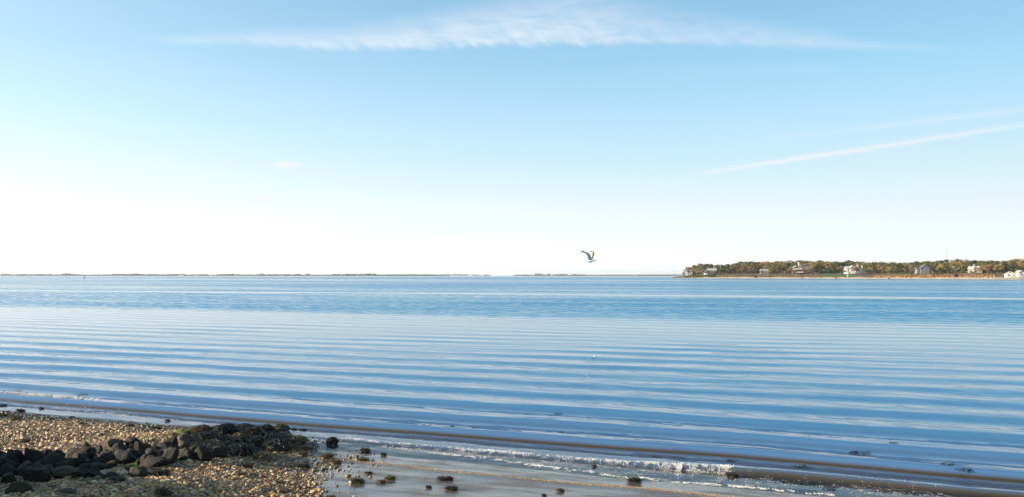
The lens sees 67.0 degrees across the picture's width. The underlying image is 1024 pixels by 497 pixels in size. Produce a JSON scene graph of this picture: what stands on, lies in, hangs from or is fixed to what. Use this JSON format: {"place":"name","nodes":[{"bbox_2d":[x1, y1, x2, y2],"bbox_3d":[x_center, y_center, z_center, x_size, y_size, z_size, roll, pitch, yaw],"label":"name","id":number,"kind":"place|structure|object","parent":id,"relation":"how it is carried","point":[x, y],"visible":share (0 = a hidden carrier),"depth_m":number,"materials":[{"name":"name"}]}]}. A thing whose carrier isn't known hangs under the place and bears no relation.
{"place":"outdoors","nodes":[
{"label":"outdoors","id":0,"kind":"place"},
{"bbox_2d":[0,275,429,275],"bbox_3d":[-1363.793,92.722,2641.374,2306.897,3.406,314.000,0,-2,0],"label":"shore","id":1,"kind":"structure","parent":0,"point":[215,275],"depth_m":2525.49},
{"bbox_2d":[1,273,489,275],"bbox_3d":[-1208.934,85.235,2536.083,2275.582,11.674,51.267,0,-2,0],"label":"treeline","id":2,"kind":"object","parent":1,"relation":"on","point":[69,274],"visible":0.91,"depth_m":2523.75,"materials":[{"name":"green plant"}]},
{"bbox_2d":[0,424,990,496],"bbox_3d":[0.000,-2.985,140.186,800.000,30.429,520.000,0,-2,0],"label":"beach","id":3,"kind":"structure","parent":0,"point":[408,482],"depth_m":8.83,"materials":[{"name":"sand"}]},
{"bbox_2d":[0,472,16,483],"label":"rock","id":4,"kind":"object","parent":3,"relation":"on","point":[8,477],"visible":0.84,"depth_m":7.58,"materials":[{"name":"stone"}]},
{"bbox_2d":[5,458,18,467],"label":"jetty stone","id":5,"kind":"object","parent":3,"relation":"on","point":[11,462],"visible":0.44,"depth_m":8.22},
{"bbox_2d":[6,449,24,463],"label":"rock","id":6,"kind":"object","parent":3,"relation":"on","point":[17,456],"visible":0.55,"depth_m":8.35,"materials":[{"name":"stone"}]},
{"bbox_2d":[8,415,23,419],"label":"seaweed clump","id":7,"kind":"object","parent":3,"relation":"on","point":[14,417],"visible":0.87,"depth_m":11.93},
{"bbox_2d":[5,481,32,493],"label":"rock","id":8,"kind":"object","parent":3,"relation":"on","point":[18,486],"visible":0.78,"depth_m":7.17,"materials":[{"name":"stone"}]},
{"bbox_2d":[14,460,33,474],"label":"jetty stone","id":9,"kind":"object","parent":3,"relation":"on","point":[24,464],"visible":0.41,"depth_m":7.98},
{"bbox_2d":[23,447,44,463],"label":"rock","id":10,"kind":"object","parent":3,"relation":"on","point":[32,455],"visible":0.6,"depth_m":8.40,"materials":[{"name":"stone"}]},
{"bbox_2d":[22,463,50,481],"bbox_3d":[-4.763,2.272,7.745,0.263,0.215,0.216,0,-2,-12],"label":"rock","id":11,"kind":"object","parent":3,"relation":"on","point":[37,472],"visible":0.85,"depth_m":7.68,"materials":[{"name":"stone"}]},
{"bbox_2d":[44,464,52,474],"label":"jetty stone","id":12,"kind":"object","parent":3,"relation":"on","point":[50,467],"visible":0.16,"depth_m":8.01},
{"bbox_2d":[41,452,66,467],"bbox_3d":[-4.947,2.330,8.349,0.316,0.247,0.189,-1,-2,17],"label":"rock","id":13,"kind":"object","parent":3,"relation":"on","point":[53,458],"visible":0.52,"depth_m":8.32,"materials":[{"name":"stone"}]},
{"bbox_2d":[55,460,71,467],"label":"jetty stone","id":14,"kind":"object","parent":3,"relation":"on","point":[62,463],"visible":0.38,"depth_m":8.28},
{"bbox_2d":[51,466,80,477],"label":"rock","id":15,"kind":"object","parent":3,"relation":"on","point":[61,472],"visible":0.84,"depth_m":7.90,"materials":[{"name":"stone"}]},
{"bbox_2d":[55,488,76,493],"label":"rock","id":16,"kind":"object","parent":3,"relation":"on","point":[67,490],"visible":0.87,"depth_m":7.17,"materials":[{"name":"beige stone"}]},
{"bbox_2d":[66,457,77,467],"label":"rock","id":17,"kind":"object","parent":3,"relation":"on","point":[71,460],"visible":0.48,"depth_m":8.46,"materials":[{"name":"stone"}]},
{"bbox_2d":[72,452,88,466],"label":"jetty stone","id":18,"kind":"object","parent":3,"relation":"on","point":[81,457],"visible":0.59,"depth_m":8.54,"materials":[{"name":"stone"}]},
{"bbox_2d":[65,447,96,458],"bbox_3d":[-4.897,2.365,8.777,0.327,0.229,0.243,-1,-2,16],"label":"rock","id":19,"kind":"object","parent":3,"relation":"on","point":[89,452],"visible":0.5,"depth_m":8.73,"materials":[{"name":"stone"}]},
{"bbox_2d":[77,463,93,469],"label":"jetty stone","id":20,"kind":"object","parent":3,"relation":"on","point":[84,466],"visible":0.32,"depth_m":8.07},
{"bbox_2d":[77,468,103,477],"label":"rock","id":21,"kind":"object","parent":3,"relation":"on","point":[91,472],"visible":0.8,"depth_m":7.96,"materials":[{"name":"grey stone"}]},
{"bbox_2d":[79,462,111,469],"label":"rock","id":22,"kind":"object","parent":3,"relation":"on","point":[99,465],"visible":0.5,"depth_m":8.37,"materials":[{"name":"stone"}]},
{"bbox_2d":[95,444,102,453],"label":"rock","id":23,"kind":"object","parent":3,"relation":"on","point":[99,448],"visible":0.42,"depth_m":9.30,"materials":[{"name":"beige stone"}]},
{"bbox_2d":[97,452,113,462],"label":"jetty stone","id":24,"kind":"object","parent":3,"relation":"on","point":[103,456],"visible":0.44,"depth_m":8.65,"materials":[{"name":"stone"}]},
{"bbox_2d":[101,471,119,478],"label":"rock","id":25,"kind":"object","parent":3,"relation":"on","point":[108,474],"visible":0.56,"depth_m":7.90,"materials":[{"name":"stone"}]},
{"bbox_2d":[106,460,117,467],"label":"jetty stone","id":26,"kind":"object","parent":3,"relation":"on","point":[113,463],"visible":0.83,"depth_m":8.48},
{"bbox_2d":[101,438,123,449],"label":"rock","id":27,"kind":"object","parent":3,"relation":"on","point":[108,444],"visible":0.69,"depth_m":9.48,"materials":[{"name":"beige stone"}]},
{"bbox_2d":[106,474,127,482],"bbox_3d":[-3.929,2.295,7.673,0.238,0.092,0.192,0,-2,0],"label":"seaweed clump","id":28,"kind":"object","parent":3,"relation":"on","point":[121,478],"visible":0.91,"depth_m":7.66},
{"bbox_2d":[110,442,126,452],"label":"jetty stone","id":29,"kind":"object","parent":3,"relation":"on","point":[114,448],"visible":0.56,"depth_m":9.26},
{"bbox_2d":[113,449,137,464],"bbox_3d":[-4.393,2.375,8.760,0.321,0.198,0.227,-1,-2,36],"label":"rock","id":30,"kind":"object","parent":3,"relation":"on","point":[121,456],"visible":0.79,"depth_m":8.68,"materials":[{"name":"grey stone"}]},
{"bbox_2d":[125,463,137,469],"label":"rock","id":31,"kind":"object","parent":3,"relation":"on","point":[128,466],"visible":0.46,"depth_m":8.35,"materials":[{"name":"stone"}]},
{"bbox_2d":[124,436,140,445],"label":"rock","id":32,"kind":"object","parent":3,"relation":"on","point":[129,440],"visible":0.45,"depth_m":9.57,"materials":[{"name":"stone"}]},
{"bbox_2d":[126,448,142,458],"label":"jetty stone","id":33,"kind":"object","parent":3,"relation":"on","point":[137,454],"visible":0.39,"depth_m":8.85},
{"bbox_2d":[128,466,149,476],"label":"rock","id":34,"kind":"object","parent":3,"relation":"on","point":[136,471],"visible":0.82,"depth_m":7.92,"materials":[{"name":"stone"}]},
{"bbox_2d":[134,441,151,452],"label":"rock","id":35,"kind":"object","parent":3,"relation":"on","point":[141,447],"visible":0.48,"depth_m":9.21,"materials":[{"name":"grey stone"}]},
{"bbox_2d":[140,447,157,457],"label":"jetty stone","id":36,"kind":"object","parent":3,"relation":"on","point":[150,451],"visible":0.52,"depth_m":8.83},
{"bbox_2d":[139,456,170,467],"bbox_3d":[-3.970,2.377,8.557,0.341,0.140,0.203,0,-2,-3],"label":"rock","id":37,"kind":"object","parent":3,"relation":"on","point":[157,461],"visible":0.81,"depth_m":8.51,"materials":[{"name":"stone"}]},
{"bbox_2d":[147,467,175,476],"bbox_3d":[-3.622,2.314,7.980,0.294,0.108,0.193,0,-2,0],"label":"seaweed clump","id":38,"kind":"object","parent":3,"relation":"on","point":[160,471],"visible":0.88,"depth_m":7.95,"materials":[{"name":"plant"}]},
{"bbox_2d":[151,485,173,496],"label":"seaweed clump","id":39,"kind":"object","parent":3,"relation":"on","point":[163,491],"visible":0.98,"depth_m":7.22,"materials":[{"name":"plant"}]},
{"bbox_2d":[155,442,169,449],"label":"jetty stone","id":40,"kind":"object","parent":3,"relation":"on","point":[163,445],"visible":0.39,"depth_m":9.30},
{"bbox_2d":[155,442,172,447],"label":"jetty stone","id":41,"kind":"object","parent":3,"relation":"on","point":[170,444],"visible":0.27,"depth_m":9.37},
{"bbox_2d":[162,446,178,463],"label":"rock","id":42,"kind":"object","parent":3,"relation":"on","point":[171,454],"visible":0.67,"depth_m":8.73,"materials":[{"name":"grey stone"}]},
{"bbox_2d":[164,436,177,446],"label":"jetty stone","id":43,"kind":"object","parent":3,"relation":"on","point":[174,440],"visible":0.46,"depth_m":9.63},
{"bbox_2d":[169,429,191,437],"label":"rock","id":44,"kind":"object","parent":3,"relation":"on","point":[177,433],"visible":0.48,"depth_m":10.23,"materials":[{"name":"stone"}]},
{"bbox_2d":[179,447,191,456],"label":"jetty stone","id":45,"kind":"object","parent":3,"relation":"on","point":[182,451],"visible":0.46,"depth_m":9.18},
{"bbox_2d":[177,432,196,448],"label":"rock","id":46,"kind":"object","parent":3,"relation":"on","point":[184,439],"visible":0.66,"depth_m":9.63,"materials":[{"name":"beige stone"}]},
{"bbox_2d":[183,450,197,459],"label":"rock","id":47,"kind":"object","parent":3,"relation":"on","point":[188,454],"visible":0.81,"depth_m":8.92,"materials":[{"name":"stone"}]},
{"bbox_2d":[0,410,383,496],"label":"pebbles","id":48,"kind":"object","parent":3,"relation":"on","point":[32,426],"visible":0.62,"depth_m":8.63,"materials":[{"name":"gravel"}]},
{"bbox_2d":[190,444,204,451],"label":"jetty stone","id":49,"kind":"object","parent":3,"relation":"on","point":[193,448],"visible":0.27,"depth_m":9.34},
{"bbox_2d":[186,440,209,447],"bbox_3d":[-3.841,2.460,9.599,0.428,0.172,0.437,-1,-2,35],"label":"weed tuft","id":50,"kind":"object","parent":3,"relation":"on","point":[194,442],"visible":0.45,"depth_m":9.55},
{"bbox_2d":[190,424,212,434],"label":"weedy rock","id":51,"kind":"object","parent":3,"relation":"on","point":[198,428],"visible":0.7,"depth_m":10.54,"materials":[{"name":"stone"}]},
{"bbox_2d":[195,446,215,460],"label":"rock","id":52,"kind":"object","parent":3,"relation":"on","point":[205,453],"visible":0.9,"depth_m":8.92,"materials":[{"name":"stone"}]},
{"bbox_2d":[191,431,222,442],"bbox_3d":[-3.979,2.470,9.973,0.467,0.213,0.474,-1,-2,29],"label":"weedy rock","id":53,"kind":"object","parent":3,"relation":"on","point":[210,434],"visible":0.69,"depth_m":9.91,"materials":[{"name":"stone"}]},
{"bbox_2d":[205,442,229,453],"bbox_3d":[-3.619,2.447,9.397,0.430,0.175,0.411,-1,-2,35],"label":"weed tuft","id":54,"kind":"object","parent":3,"relation":"on","point":[212,445],"visible":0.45,"depth_m":9.42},
{"bbox_2d":[213,445,226,457],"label":"rock","id":55,"kind":"object","parent":3,"relation":"on","point":[220,451],"visible":0.59,"depth_m":9.15,"materials":[{"name":"stone"}]},
{"bbox_2d":[211,422,240,435],"bbox_3d":[-3.891,2.483,10.530,0.425,0.220,0.398,1,-2,-29],"label":"weedy rock","id":56,"kind":"object","parent":3,"relation":"on","point":[221,429],"visible":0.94,"depth_m":10.46,"materials":[{"name":"stone"}]},
{"bbox_2d":[218,436,241,442],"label":"weed tuft","id":57,"kind":"object","parent":3,"relation":"on","point":[230,439],"visible":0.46,"depth_m":9.98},
{"bbox_2d":[227,435,247,444],"bbox_3d":[-3.546,2.507,10.049,0.397,0.169,0.448,0,-2,-3],"label":"weed tuft","id":58,"kind":"object","parent":3,"relation":"on","point":[232,438],"visible":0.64,"depth_m":9.97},
{"bbox_2d":[231,432,246,440],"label":"weedy rock","id":59,"kind":"object","parent":3,"relation":"on","point":[240,434],"visible":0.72,"depth_m":10.09,"materials":[{"name":"stone"}]},
{"bbox_2d":[227,443,258,456],"bbox_3d":[-3.345,2.478,9.503,0.455,0.162,0.482,0,-2,-2],"label":"weedy rock","id":60,"kind":"object","parent":3,"relation":"on","point":[239,449],"visible":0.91,"depth_m":9.40,"materials":[{"name":"stone"}]},
{"bbox_2d":[237,423,254,432],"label":"weedy rock","id":61,"kind":"object","parent":3,"relation":"on","point":[243,426],"visible":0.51,"depth_m":10.91,"materials":[{"name":"stone"}]},
{"bbox_2d":[239,462,254,467],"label":"seaweed clump","id":62,"kind":"object","parent":3,"relation":"on","point":[248,465],"visible":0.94,"depth_m":8.80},
{"bbox_2d":[241,426,267,436],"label":"weedy rock","id":63,"kind":"object","parent":3,"relation":"on","point":[251,431],"visible":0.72,"depth_m":10.45,"materials":[{"name":"stone"}]},
{"bbox_2d":[243,436,265,447],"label":"weedy rock","id":64,"kind":"object","parent":3,"relation":"on","point":[257,440],"visible":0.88,"depth_m":10.02,"materials":[{"name":"stone"}]},
{"bbox_2d":[253,451,272,460],"bbox_3d":[-3.024,2.520,9.386,0.284,0.127,0.224,0,-2,0],"label":"seaweed clump","id":65,"kind":"object","parent":3,"relation":"on","point":[266,456],"visible":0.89,"depth_m":9.36,"materials":[{"name":"plant"}]},
{"bbox_2d":[256,431,280,438],"bbox_3d":[-3.328,2.553,10.423,0.450,0.177,0.406,1,-2,-35],"label":"weed tuft","id":66,"kind":"object","parent":3,"relation":"on","point":[269,434],"visible":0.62,"depth_m":10.40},
{"bbox_2d":[260,424,277,433],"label":"weedy rock","id":67,"kind":"object","parent":3,"relation":"on","point":[270,427],"visible":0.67,"depth_m":10.81,"materials":[{"name":"stone"}]},
{"bbox_2d":[258,437,290,450],"bbox_3d":[-3.112,2.550,10.050,0.466,0.183,0.420,-1,-2,34],"label":"weed tuft","id":68,"kind":"object","parent":3,"relation":"on","point":[272,445],"visible":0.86,"depth_m":9.97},
{"bbox_2d":[265,434,283,440],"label":"weedy rock","id":69,"kind":"object","parent":3,"relation":"on","point":[273,436],"visible":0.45,"depth_m":10.36,"materials":[{"name":"stone"}]},
{"bbox_2d":[274,423,289,429],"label":"weedy rock","id":70,"kind":"object","parent":3,"relation":"on","point":[280,425],"visible":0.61,"depth_m":12.02,"materials":[{"name":"stone"}]},
{"bbox_2d":[277,432,292,439],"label":"weed tuft","id":71,"kind":"object","parent":3,"relation":"on","point":[286,435],"visible":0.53,"depth_m":10.52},
{"bbox_2d":[279,446,291,452],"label":"weed tuft","id":72,"kind":"object","parent":3,"relation":"on","point":[286,449],"visible":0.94,"depth_m":9.98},
{"bbox_2d":[278,437,296,444],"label":"weed tuft","id":73,"kind":"object","parent":3,"relation":"on","point":[287,440],"visible":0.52,"depth_m":10.32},
{"bbox_2d":[282,442,300,450],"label":"seaweed clump","id":74,"kind":"object","parent":3,"relation":"on","point":[295,446],"visible":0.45,"depth_m":10.15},
{"bbox_2d":[288,434,308,444],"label":"weedy rock","id":75,"kind":"object","parent":3,"relation":"on","point":[300,439],"visible":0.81,"depth_m":10.46,"materials":[{"name":"stone"}]},
{"bbox_2d":[295,450,307,455],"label":"seaweed clump","id":76,"kind":"object","parent":3,"relation":"on","point":[302,453],"visible":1,"depth_m":9.85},
{"bbox_2d":[294,462,310,468],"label":"seaweed clump","id":77,"kind":"object","parent":3,"relation":"on","point":[303,465],"visible":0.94,"depth_m":9.20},
{"bbox_2d":[302,445,313,450],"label":"seaweed clump","id":78,"kind":"object","parent":3,"relation":"on","point":[306,448],"visible":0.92,"depth_m":10.25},
{"bbox_2d":[319,452,334,459],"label":"seaweed clump","id":79,"kind":"object","parent":3,"relation":"on","point":[328,455],"visible":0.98,"depth_m":9.76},
{"bbox_2d":[325,437,338,444],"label":"weedy rock","id":80,"kind":"object","parent":3,"relation":"on","point":[332,440],"visible":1,"depth_m":10.77,"materials":[{"name":"stone"}]},
{"bbox_2d":[329,458,342,463],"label":"seaweed clump","id":81,"kind":"object","parent":3,"relation":"on","point":[335,461],"visible":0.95,"depth_m":9.54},
{"bbox_2d":[349,476,365,483],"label":"seaweed clump","id":82,"kind":"object","parent":3,"relation":"on","point":[357,480],"visible":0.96,"depth_m":8.45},
{"bbox_2d":[359,447,371,452],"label":"seaweed clump","id":83,"kind":"object","parent":3,"relation":"on","point":[366,450],"visible":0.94,"depth_m":10.38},
{"bbox_2d":[385,474,396,480],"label":"seaweed clump","id":84,"kind":"object","parent":3,"relation":"on","point":[391,477],"visible":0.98,"depth_m":8.66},
{"bbox_2d":[436,475,453,480],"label":"seaweed clump","id":85,"kind":"object","parent":3,"relation":"on","point":[445,478],"visible":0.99,"depth_m":8.70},
{"bbox_2d":[444,485,457,490],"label":"seaweed clump","id":86,"kind":"object","parent":3,"relation":"on","point":[451,488],"visible":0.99,"depth_m":8.24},
{"bbox_2d":[290,451,807,496],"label":"shell grit","id":87,"kind":"object","parent":3,"relation":"on","point":[603,485],"visible":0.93,"depth_m":8.83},
{"bbox_2d":[627,476,642,482],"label":"seaweed clump","id":88,"kind":"object","parent":3,"relation":"on","point":[635,479],"visible":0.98,"depth_m":8.82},
{"bbox_2d":[725,473,739,478],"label":"seaweed clump","id":89,"kind":"object","parent":3,"relation":"on","point":[734,476],"visible":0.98,"depth_m":9.09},
{"bbox_2d":[0,275,1023,496],"bbox_3d":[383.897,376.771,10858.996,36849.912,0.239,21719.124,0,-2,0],"label":"water","id":90,"kind":"structure","parent":0,"point":[820,378],"depth_m":20.58,"materials":[{"name":"liquid"}]},
{"bbox_2d":[0,391,949,496],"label":"sea foam","id":91,"kind":"object","parent":90,"relation":"on","point":[444,453],"visible":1,"depth_m":9.77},
{"bbox_2d":[0,0,1023,274],"label":"sky","id":92,"kind":"structure","parent":0,"point":[212,137],"materials":[{"name":"blue"}]},
{"bbox_2d":[580,250,596,262],"bbox_3d":[3.086,0.336,32.047,0.770,0.503,0.500,1,-2,-23],"label":"gull","id":93,"kind":"object","parent":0,"point":[588,257],"visible":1,"depth_m":31.94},
{"bbox_2d":[525,275,673,275],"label":"shore","id":94,"kind":"structure","parent":0,"point":[605,275],"depth_m":2895.16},
{"bbox_2d":[514,274,678,275],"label":"treeline","id":95,"kind":"object","parent":94,"relation":"on","point":[601,275],"visible":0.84,"depth_m":2896.38,"materials":[{"name":"brown plant"}]},
{"bbox_2d":[673,272,1023,278],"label":"headland","id":96,"kind":"structure","parent":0,"point":[825,275],"depth_m":522.12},
{"bbox_2d":[684,274,714,277],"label":"green scrub","id":97,"kind":"object","parent":96,"relation":"on","point":[712,275],"visible":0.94,"depth_m":576.21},
{"bbox_2d":[704,267,716,274],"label":"house","id":98,"kind":"structure","parent":96,"relation":"on","point":[712,270],"depth_m":580.40,"materials":[{"name":"white"}]},
{"bbox_2d":[717,274,819,276],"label":"brown scrub","id":99,"kind":"object","parent":96,"relation":"on","point":[815,275],"visible":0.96,"depth_m":546.22,"materials":[{"name":"plant"}]},
{"bbox_2d":[792,262,807,273],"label":"house","id":100,"kind":"structure","parent":96,"relation":"on","point":[800,267],"depth_m":547.42,"materials":[{"name":"white"}]},
{"bbox_2d":[821,263,831,272],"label":"budding oak","id":101,"kind":"object","parent":96,"relation":"on","point":[825,266],"visible":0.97,"depth_m":555.14,"materials":[{"name":"plant"}]},
{"bbox_2d":[844,265,860,273],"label":"house","id":102,"kind":"structure","parent":96,"relation":"on","point":[849,269],"depth_m":531.56,"materials":[{"name":"white paint"}]},
{"bbox_2d":[691,260,1023,274],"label":"undergrowth","id":103,"kind":"object","parent":96,"relation":"on","point":[919,264],"visible":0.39,"depth_m":537.40,"materials":[{"name":"plant"}]},
{"bbox_2d":[914,264,932,273],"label":"house","id":104,"kind":"structure","parent":96,"relation":"on","point":[924,269],"depth_m":496.00,"materials":[{"name":"white"}]},
{"bbox_2d":[857,273,1004,275],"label":"brush","id":105,"kind":"object","parent":96,"relation":"on","point":[932,273],"visible":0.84,"depth_m":485.45,"materials":[{"name":"brown plant"}]},
{"bbox_2d":[872,273,992,277],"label":"orange scrub","id":106,"kind":"object","parent":96,"relation":"on","point":[914,275],"visible":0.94,"depth_m":481.19,"materials":[{"name":"plant"}]},
{"bbox_2d":[874,275,994,277],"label":"bluff stones","id":107,"kind":"object","parent":96,"relation":"on","point":[933,276],"visible":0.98,"depth_m":477.62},
{"bbox_2d":[935,264,945,272],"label":"budding oak","id":108,"kind":"object","parent":96,"relation":"on","point":[940,267],"visible":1,"depth_m":490.22,"materials":[{"name":"yellow plant"}]},
{"bbox_2d":[946,260,956,271],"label":"budding oak","id":109,"kind":"object","parent":96,"relation":"on","point":[950,263],"visible":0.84,"depth_m":502.21,"materials":[{"name":"brown plant"}]},
{"bbox_2d":[956,261,968,267],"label":"budding oak","id":110,"kind":"object","parent":96,"relation":"on","point":[959,263],"visible":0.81,"depth_m":496.77,"materials":[{"name":"brown plant"}]},
{"bbox_2d":[966,264,981,273],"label":"house","id":111,"kind":"structure","parent":96,"relation":"on","point":[973,267],"depth_m":483.82,"materials":[{"name":"beige paint"}]},
{"bbox_2d":[1000,262,1008,272],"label":"evergreen tree","id":112,"kind":"object","parent":96,"relation":"on","point":[1005,267],"visible":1,"depth_m":463.73,"materials":[{"name":"green plant"}]},
{"bbox_2d":[1004,272,1015,277],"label":"boathouse","id":113,"kind":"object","parent":96,"relation":"on","point":[1009,274],"visible":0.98,"depth_m":445.64,"materials":[{"name":"white paint"}]},
{"bbox_2d":[1014,270,1023,276],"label":"boathouse","id":114,"kind":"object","parent":96,"relation":"on","point":[1019,273],"visible":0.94,"depth_m":442.66,"materials":[{"name":"white paint"}]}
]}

